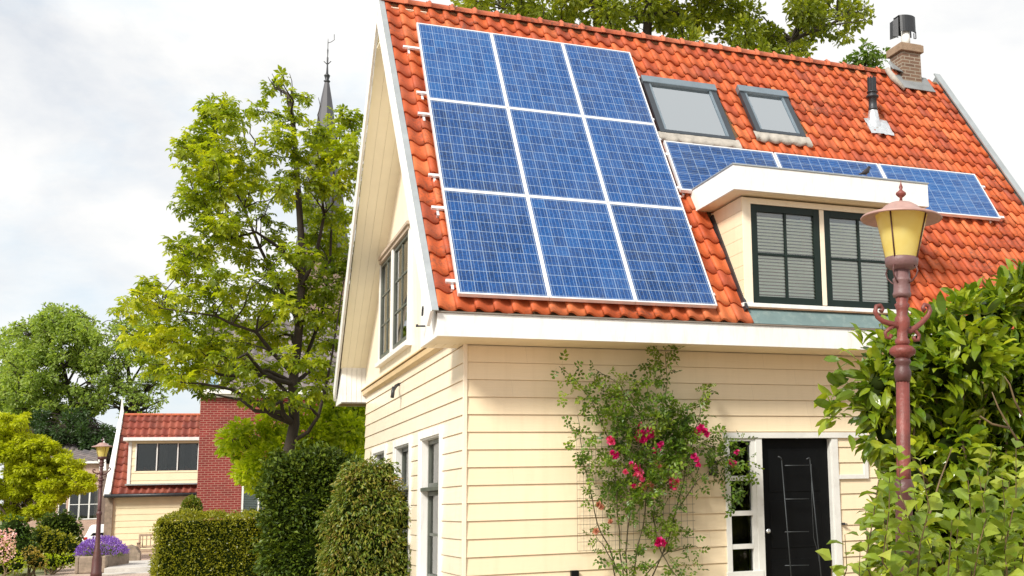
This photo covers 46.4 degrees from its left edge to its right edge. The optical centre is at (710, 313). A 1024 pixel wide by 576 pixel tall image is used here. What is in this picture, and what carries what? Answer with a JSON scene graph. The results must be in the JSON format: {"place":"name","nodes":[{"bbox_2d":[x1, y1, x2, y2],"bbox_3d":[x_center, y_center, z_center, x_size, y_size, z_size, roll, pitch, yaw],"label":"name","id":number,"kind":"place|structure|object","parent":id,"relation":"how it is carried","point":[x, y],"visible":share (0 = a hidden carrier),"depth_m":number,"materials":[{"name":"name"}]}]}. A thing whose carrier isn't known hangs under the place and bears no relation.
{"place":"outdoors","nodes":[
{"label":"outdoors","id":0,"kind":"place"},
{"bbox_2d":[21,544,47,575],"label":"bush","id":1,"kind":"object","parent":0,"point":[34,560],"visible":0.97,"depth_m":30.86,"materials":[{"name":"green plant"}]},
{"bbox_2d":[0,521,79,575],"bbox_3d":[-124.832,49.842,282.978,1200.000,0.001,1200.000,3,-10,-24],"label":"ground","id":2,"kind":"structure","parent":0,"point":[38,572],"depth_m":33.94,"materials":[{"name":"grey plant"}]},
{"bbox_2d":[0,326,19,523],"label":"tree","id":3,"kind":"object","parent":2,"relation":"on","point":[3,335],"visible":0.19,"depth_m":91.53,"materials":[{"name":"green plant"}]},
{"bbox_2d":[0,513,39,574],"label":"leafy bush","id":4,"kind":"object","parent":2,"relation":"on","point":[24,537],"visible":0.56,"depth_m":32.36,"materials":[{"name":"green plant"}]},
{"bbox_2d":[0,411,98,525],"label":"yellow tree","id":5,"kind":"object","parent":2,"relation":"on","point":[37,480],"visible":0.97,"depth_m":39.08,"materials":[{"name":"green plant"}]},
{"bbox_2d":[21,443,79,532],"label":"row house","id":6,"kind":"structure","parent":2,"relation":"on","point":[72,447],"depth_m":79.77,"materials":[{"name":"pink brick"}]},
{"bbox_2d":[30,523,80,571],"bbox_3d":[-19.093,6.777,33.800,1.664,1.409,1.032,-3,-9,12],"label":"green shrub","id":7,"kind":"object","parent":2,"relation":"on","point":[58,543],"visible":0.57,"depth_m":33.69,"materials":[{"name":"green plant"}]},
{"bbox_2d":[0,302,115,427],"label":"tree","id":8,"kind":"object","parent":2,"relation":"on","point":[36,349],"visible":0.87,"depth_m":85.98,"materials":[{"name":"green plant"}]},
{"bbox_2d":[27,406,120,479],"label":"tree","id":9,"kind":"object","parent":2,"relation":"on","point":[83,432],"visible":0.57,"depth_m":82.11,"materials":[{"name":"green plant"}]},
{"bbox_2d":[66,439,110,536],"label":"row house","id":10,"kind":"structure","parent":2,"relation":"on","point":[84,507],"depth_m":76.02,"materials":[{"name":"white brick"}]},
{"bbox_2d":[68,495,79,519],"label":"window","id":11,"kind":"structure","parent":10,"relation":"in","point":[79,495],"depth_m":75.16,"materials":[{"name":"white paint"}]},
{"bbox_2d":[78,493,89,519],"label":"window","id":12,"kind":"structure","parent":10,"relation":"in","point":[89,493],"depth_m":75.37,"materials":[{"name":"white paint"}]},
{"bbox_2d":[93,311,169,418],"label":"tree","id":13,"kind":"object","parent":2,"relation":"on","point":[113,375],"visible":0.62,"depth_m":86.75,"materials":[{"name":"green plant"}]},
{"bbox_2d":[179,494,203,520],"bbox_3d":[-12.154,5.225,27.221,0.585,2.011,0.586,3,-10,-24],"label":"topiary bush","id":14,"kind":"object","parent":2,"relation":"on","point":[195,502],"visible":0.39,"depth_m":27.24,"materials":[{"name":"green plant"}]},
{"bbox_2d":[147,507,270,575],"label":"clipped hedge","id":15,"kind":"object","parent":2,"relation":"on","point":[197,543],"visible":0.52,"depth_m":17.02,"materials":[{"name":"green plant"}]},
{"bbox_2d":[105,65,366,452],"bbox_3d":[-9.384,0.218,23.333,4.801,10.550,4.798,3,-10,-24],"label":"chestnut tree","id":16,"kind":"object","parent":2,"relation":"on","point":[209,155],"visible":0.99,"depth_m":22.80,"materials":[{"name":"green plant"}]},
{"bbox_2d":[197,319,346,519],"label":"brick building","id":17,"kind":"structure","parent":2,"relation":"on","point":[217,489],"depth_m":40.59,"materials":[{"name":"red brick"}]},
{"bbox_2d":[241,486,258,517],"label":"window","id":18,"kind":"structure","parent":17,"relation":"in","point":[242,493],"depth_m":40.59,"materials":[{"name":"white paint"}]},
{"bbox_2d":[213,399,365,495],"bbox_3d":[-8.545,3.602,24.561,3.687,4.198,2.102,3,-10,-24],"label":"young tree","id":19,"kind":"object","parent":2,"relation":"on","point":[343,428],"visible":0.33,"depth_m":24.20,"materials":[{"name":"green plant"}]},
{"bbox_2d":[247,438,368,575],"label":"dark hedge","id":20,"kind":"object","parent":2,"relation":"on","point":[293,489],"visible":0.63,"depth_m":16.73,"materials":[{"name":"green plant"}]},
{"bbox_2d":[313,455,411,575],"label":"bush","id":21,"kind":"object","parent":2,"relation":"on","point":[360,541],"visible":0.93,"depth_m":15.83,"materials":[{"name":"green plant"}]},
{"bbox_2d":[450,0,876,57],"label":"broad tree","id":22,"kind":"object","parent":2,"relation":"on","point":[811,21],"visible":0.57,"depth_m":31.88,"materials":[{"name":"green plant"}]},
{"bbox_2d":[333,0,1023,575],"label":"yellow house","id":23,"kind":"structure","parent":2,"relation":"on","point":[455,396],"depth_m":14.94,"materials":[{"name":"beige paint"}]},
{"bbox_2d":[380,254,420,358],"bbox_3d":[-4.969,-0.101,18.686,0.455,1.560,1.180,3,-10,-24],"label":"window","id":24,"kind":"structure","parent":23,"relation":"in","point":[386,266],"depth_m":18.82,"materials":[{"name":"grey glass"}]},
{"bbox_2d":[393,233,407,348],"bbox_3d":[-4.592,-0.322,17.356,0.045,1.560,1.330,3,-10,-24],"label":"window","id":25,"kind":"structure","parent":23,"relation":"in","point":[401,251],"depth_m":17.52,"materials":[{"name":"grey glass"}]},
{"bbox_2d":[401,447,407,489],"bbox_3d":[-4.356,2.246,16.919,0.050,0.620,1.220,3,-10,-24],"label":"window","id":26,"kind":"structure","parent":23,"relation":"in","point":[404,477],"depth_m":17.38,"materials":[{"name":"grey paint"}]},
{"bbox_2d":[427,491,437,575],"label":"window","id":27,"kind":"structure","parent":23,"relation":"in","point":[432,517],"depth_m":15.27,"materials":[{"name":"grey paint"}]},
{"bbox_2d":[428,438,438,486],"bbox_3d":[-3.489,1.918,15.001,0.050,0.620,1.280,3,-10,-24],"label":"window","id":28,"kind":"structure","parent":23,"relation":"in","point":[433,445],"depth_m":15.40,"materials":[{"name":"grey glass"}]},
{"bbox_2d":[403,45,639,78],"bbox_3d":[-2.579,-3.460,16.312,3.380,0.145,0.064,3,-10,-24],"label":"mounting rail","id":29,"kind":"object","parent":23,"relation":"attached to","point":[408,48],"visible":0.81,"depth_m":15.67,"materials":[{"name":"metal"}]},
{"bbox_2d":[416,91,653,119],"bbox_3d":[-2.294,-2.740,15.710,3.290,0.145,0.064,3,-10,-24],"label":"mounting rail","id":30,"kind":"object","parent":23,"relation":"attached to","point":[421,93],"visible":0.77,"depth_m":15.07,"materials":[{"name":"metal"}]},
{"bbox_2d":[416,22,506,106],"bbox_3d":[-3.370,-3.341,15.723,1.033,1.436,0.990,3,-10,-24],"label":"solar panel","id":31,"kind":"object","parent":30,"relation":"attached to","point":[459,65],"visible":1,"depth_m":15.68,"materials":[{"name":"glass"}]},
{"bbox_2d":[491,33,582,115],"bbox_3d":[-2.422,-3.299,16.145,1.034,1.436,0.990,3,-10,-24],"label":"solar panel","id":32,"kind":"object","parent":30,"relation":"attached to","point":[535,74],"visible":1,"depth_m":16.10,"materials":[{"name":"glass"}]},
{"bbox_2d":[562,43,654,123],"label":"solar panel","id":33,"kind":"object","parent":30,"relation":"attached to","point":[607,83],"visible":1,"depth_m":16.52,"materials":[{"name":"glass"}]},
{"bbox_2d":[418,112,660,140],"bbox_3d":[-2.194,-2.417,15.428,3.310,0.145,0.064,3,-10,-24],"label":"mounting rail","id":34,"kind":"object","parent":23,"relation":"attached to","point":[423,114],"visible":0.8,"depth_m":14.79,"materials":[{"name":"metal"}]},
{"bbox_2d":[428,173,680,197],"bbox_3d":[-1.891,-1.551,14.685,3.290,0.145,0.064,3,-10,-24],"label":"mounting rail","id":35,"kind":"object","parent":23,"relation":"attached to","point":[433,176],"visible":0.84,"depth_m":14.05,"materials":[{"name":"metal"}]},
{"bbox_2d":[428,99,526,195],"bbox_3d":[-2.942,-2.079,14.635,1.033,1.469,1.012,3,-10,-24],"label":"solar panel","id":36,"kind":"object","parent":35,"relation":"attached to","point":[475,148],"visible":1,"depth_m":14.59,"materials":[{"name":"glass"}]},
{"bbox_2d":[508,108,607,202],"bbox_3d":[-1.994,-2.037,15.057,1.034,1.469,1.012,3,-10,-24],"label":"solar panel","id":37,"kind":"object","parent":35,"relation":"attached to","point":[557,160],"visible":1,"depth_m":15.01,"materials":[{"name":"glass"}]},
{"bbox_2d":[583,116,683,208],"bbox_3d":[-1.042,-1.995,15.480,1.041,1.469,1.012,3,-10,-24],"label":"solar panel","id":38,"kind":"object","parent":35,"relation":"attached to","point":[632,164],"visible":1,"depth_m":15.43,"materials":[{"name":"glass"}]},
{"bbox_2d":[431,205,691,228],"bbox_3d":[-1.756,-1.126,14.314,3.310,0.145,0.064,3,-10,-24],"label":"mounting rail","id":39,"kind":"object","parent":23,"relation":"attached to","point":[437,208],"visible":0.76,"depth_m":13.67,"materials":[{"name":"metal"}]},
{"bbox_2d":[570,570,578,575],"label":"wall box","id":40,"kind":"object","parent":23,"relation":"attached to","point":[574,572],"visible":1,"depth_m":13.42,"materials":[{"name":"black paint"}]},
{"bbox_2d":[445,279,714,296],"bbox_3d":[-1.440,-0.245,13.563,3.270,0.145,0.064,3,-10,-24],"label":"mounting rail","id":41,"kind":"object","parent":23,"relation":"attached to","point":[451,281],"visible":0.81,"depth_m":12.92,"materials":[{"name":"metal"}]},
{"bbox_2d":[442,189,549,300],"bbox_3d":[-2.513,-0.810,13.541,1.033,1.452,1.001,3,-10,-24],"label":"solar panel","id":42,"kind":"object","parent":41,"relation":"attached to","point":[494,248],"visible":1,"depth_m":13.47,"materials":[{"name":"glass"}]},
{"bbox_2d":[528,196,635,304],"bbox_3d":[-1.564,-0.768,13.962,1.034,1.452,1.001,3,-10,-24],"label":"solar panel","id":43,"kind":"object","parent":41,"relation":"attached to","point":[581,255],"visible":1,"depth_m":13.90,"materials":[{"name":"glass"}]},
{"bbox_2d":[608,203,717,307],"bbox_3d":[-0.613,-0.726,14.386,1.041,1.452,1.001,3,-10,-24],"label":"solar panel","id":44,"kind":"object","parent":41,"relation":"attached to","point":[662,257],"visible":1,"depth_m":14.32,"materials":[{"name":"glass"}]},
{"bbox_2d":[577,438,695,550],"bbox_3d":[-0.877,2.141,13.903,1.492,1.304,0.008,3,-10,-24],"label":"wire trellis","id":45,"kind":"object","parent":23,"relation":"attached to","point":[639,522],"visible":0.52,"depth_m":13.80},
{"bbox_2d":[550,345,763,575],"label":"climbing rose","id":46,"kind":"object","parent":23,"relation":"attached to","point":[673,462],"visible":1,"depth_m":13.65,"materials":[{"name":"green plant"}]},
{"bbox_2d":[708,460,717,475],"bbox_3d":[0.035,1.897,14.310,0.120,0.220,0.160,3,-10,-24],"label":"wall lantern","id":47,"kind":"object","parent":23,"relation":"attached to","point":[711,473],"depth_m":14.31,"materials":[{"name":"metal"}]},
{"bbox_2d":[750,204,822,305],"bbox_3d":[0.861,-0.695,14.970,0.980,1.255,0.510,3,-10,-24],"label":"window","id":48,"kind":"structure","parent":23,"relation":"in","point":[775,240],"depth_m":14.80,"materials":[{"name":"green paint"}]},
{"bbox_2d":[762,438,831,575],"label":"door","id":49,"kind":"structure","parent":23,"relation":"in","point":[797,479],"depth_m":14.86,"materials":[{"name":"black paint"}]},
{"bbox_2d":[811,464,820,575],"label":"hanging cable","id":50,"kind":"object","parent":23,"relation":"hanging from","point":[812,513],"visible":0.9,"depth_m":14.74,"materials":[{"name":"metal"}]},
{"bbox_2d":[677,186,1004,223],"bbox_3d":[1.999,-1.508,16.548,5.350,0.145,0.064,3,-10,-24],"label":"mounting rail","id":51,"kind":"object","parent":23,"relation":"attached to","point":[1002,217],"visible":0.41,"depth_m":17.49,"materials":[{"name":"metal"}]},
{"bbox_2d":[878,164,1000,220],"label":"solar panel","id":52,"kind":"object","parent":51,"relation":"attached to","point":[957,194],"visible":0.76,"depth_m":17.53,"materials":[{"name":"glass"}]},
{"bbox_2d":[805,210,895,309],"bbox_3d":[1.847,-0.651,15.408,1.040,1.255,0.510,3,-10,-24],"label":"window","id":53,"kind":"structure","parent":23,"relation":"in","point":[849,246],"depth_m":15.22,"materials":[{"name":"green paint"}]},
{"bbox_2d":[859,166,870,174],"bbox_3d":[2.004,-1.843,15.122,0.195,0.155,0.063,3,-10,-24],"label":"bird","id":54,"kind":"object","parent":23,"relation":"on","point":[866,171],"visible":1,"depth_m":15.10},
{"bbox_2d":[839,37,890,68],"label":"garden tree","id":55,"kind":"object","parent":2,"relation":"on","point":[870,58],"visible":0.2,"depth_m":44.35,"materials":[{"name":"green plant"}]},
{"bbox_2d":[38,545,157,575],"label":"street","id":56,"kind":"structure","parent":0,"point":[67,571],"depth_m":32.21,"materials":[{"name":"concrete"}]},
{"bbox_2d":[0,528,27,575],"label":"flowering shrub","id":57,"kind":"object","parent":56,"relation":"on","point":[10,562],"visible":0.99,"depth_m":29.94,"materials":[{"name":"pink plant"}]},
{"bbox_2d":[7,572,32,575],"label":"mossy kerb","id":58,"kind":"structure","parent":56,"relation":"on","point":[23,574],"depth_m":30.65,"materials":[{"name":"plant"}]},
{"bbox_2d":[32,552,76,574],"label":"groundcover plants","id":59,"kind":"object","parent":56,"relation":"on","point":[56,562],"visible":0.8,"depth_m":31.92,"materials":[{"name":"green plant"}]},
{"bbox_2d":[36,508,84,567],"bbox_3d":[-20.070,6.923,35.948,1.382,1.830,0.928,3,-10,-24],"label":"dark shrub","id":60,"kind":"object","parent":56,"relation":"on","point":[66,523],"visible":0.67,"depth_m":35.89,"materials":[{"name":"green plant"}]},
{"bbox_2d":[82,524,103,549],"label":"parked car","id":61,"kind":"object","parent":56,"relation":"on","point":[91,533],"visible":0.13,"depth_m":52.00,"materials":[{"name":"white paint"}]},
{"bbox_2d":[74,552,128,573],"bbox_3d":[-17.183,7.055,32.965,0.780,0.462,2.300,0,-9,-12],"label":"stone planter","id":62,"kind":"object","parent":56,"relation":"on","point":[83,564],"visible":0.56,"depth_m":31.90,"materials":[{"name":"stone"}]},
{"bbox_2d":[73,534,129,556],"bbox_3d":[-17.179,6.582,32.910,1.459,0.694,1.453,3,-10,-24],"label":"lavender bush","id":63,"kind":"object","parent":62,"relation":"in","point":[105,549],"visible":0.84,"depth_m":32.68,"materials":[{"name":"purple plant"}]},
{"bbox_2d":[90,439,113,575],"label":"street lamp","id":64,"kind":"object","parent":56,"relation":"on","point":[102,448],"visible":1,"depth_m":30.38,"materials":[{"name":"red metal"}]},
{"bbox_2d":[102,560,150,574],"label":"pavement","id":65,"kind":"structure","parent":56,"relation":"on","point":[138,567],"depth_m":31.52,"materials":[{"name":"grey concrete"}]},
{"bbox_2d":[127,544,140,560],"bbox_3d":[-17.963,7.496,36.152,0.560,0.630,0.630,2,-10,-20],"label":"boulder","id":66,"kind":"object","parent":56,"relation":"on","point":[134,553],"visible":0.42,"depth_m":35.93,"materials":[{"name":"beige stone"}]},
{"bbox_2d":[137,534,154,552],"bbox_3d":[-18.003,7.699,38.309,1.520,0.908,0.570,2,-10,-20],"label":"bench","id":67,"kind":"object","parent":56,"relation":"on","point":[139,546],"visible":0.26,"depth_m":38.33,"materials":[{"name":"grey wood"}]},
{"bbox_2d":[860,181,941,571],"bbox_3d":[1.208,0.919,7.296,0.526,3.615,0.526,5,-10,-24],"label":"street lamp","id":68,"kind":"object","parent":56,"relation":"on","point":[900,224],"visible":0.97,"depth_m":7.39,"materials":[{"name":"red metal"}]},
{"bbox_2d":[813,258,1023,575],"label":"laurel shrub","id":69,"kind":"object","parent":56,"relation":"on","point":[967,388],"visible":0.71,"depth_m":11.34,"materials":[{"name":"green plant"}]},
{"bbox_2d":[815,438,1023,575],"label":"pale shrub","id":70,"kind":"object","parent":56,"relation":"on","point":[981,530],"visible":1,"depth_m":5.88,"materials":[{"name":"green plant"}]},
{"bbox_2d":[103,398,199,552],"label":"house","id":71,"kind":"structure","parent":0,"point":[153,473],"depth_m":47.73,"materials":[{"name":"wood"}]},
{"bbox_2d":[200,34,348,406],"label":"church","id":72,"kind":"structure","parent":0,"point":[326,98],"depth_m":128.27,"materials":[{"name":"stone"}]},
{"bbox_2d":[0,0,1023,503],"label":"sky","id":73,"kind":"structure","parent":0,"point":[94,94],"materials":[{"name":"white"}]},
{"bbox_2d":[778,456,821,575],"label":"ladder","id":74,"kind":"object","parent":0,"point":[787,531],"visible":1,"depth_m":14.73,"materials":[{"name":"metal"}]},
{"bbox_3d":[1.818,-2.015,16.981,5.330,0.145,0.064,3,-10,-24],"label":"mounting rail","id":75,"kind":"object","parent":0,"visible":0},
{"bbox_2d":[663,140,778,192],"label":"solar panel","id":76,"kind":"object","parent":75,"relation":"attached to","point":[692,165],"visible":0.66,"depth_m":16.04,"materials":[{"name":"glass"}]},
{"bbox_2d":[774,152,883,177],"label":"solar panel","id":77,"kind":"object","parent":75,"relation":"attached to","point":[812,163],"visible":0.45,"depth_m":16.94,"materials":[{"name":"glass"}]}
]}

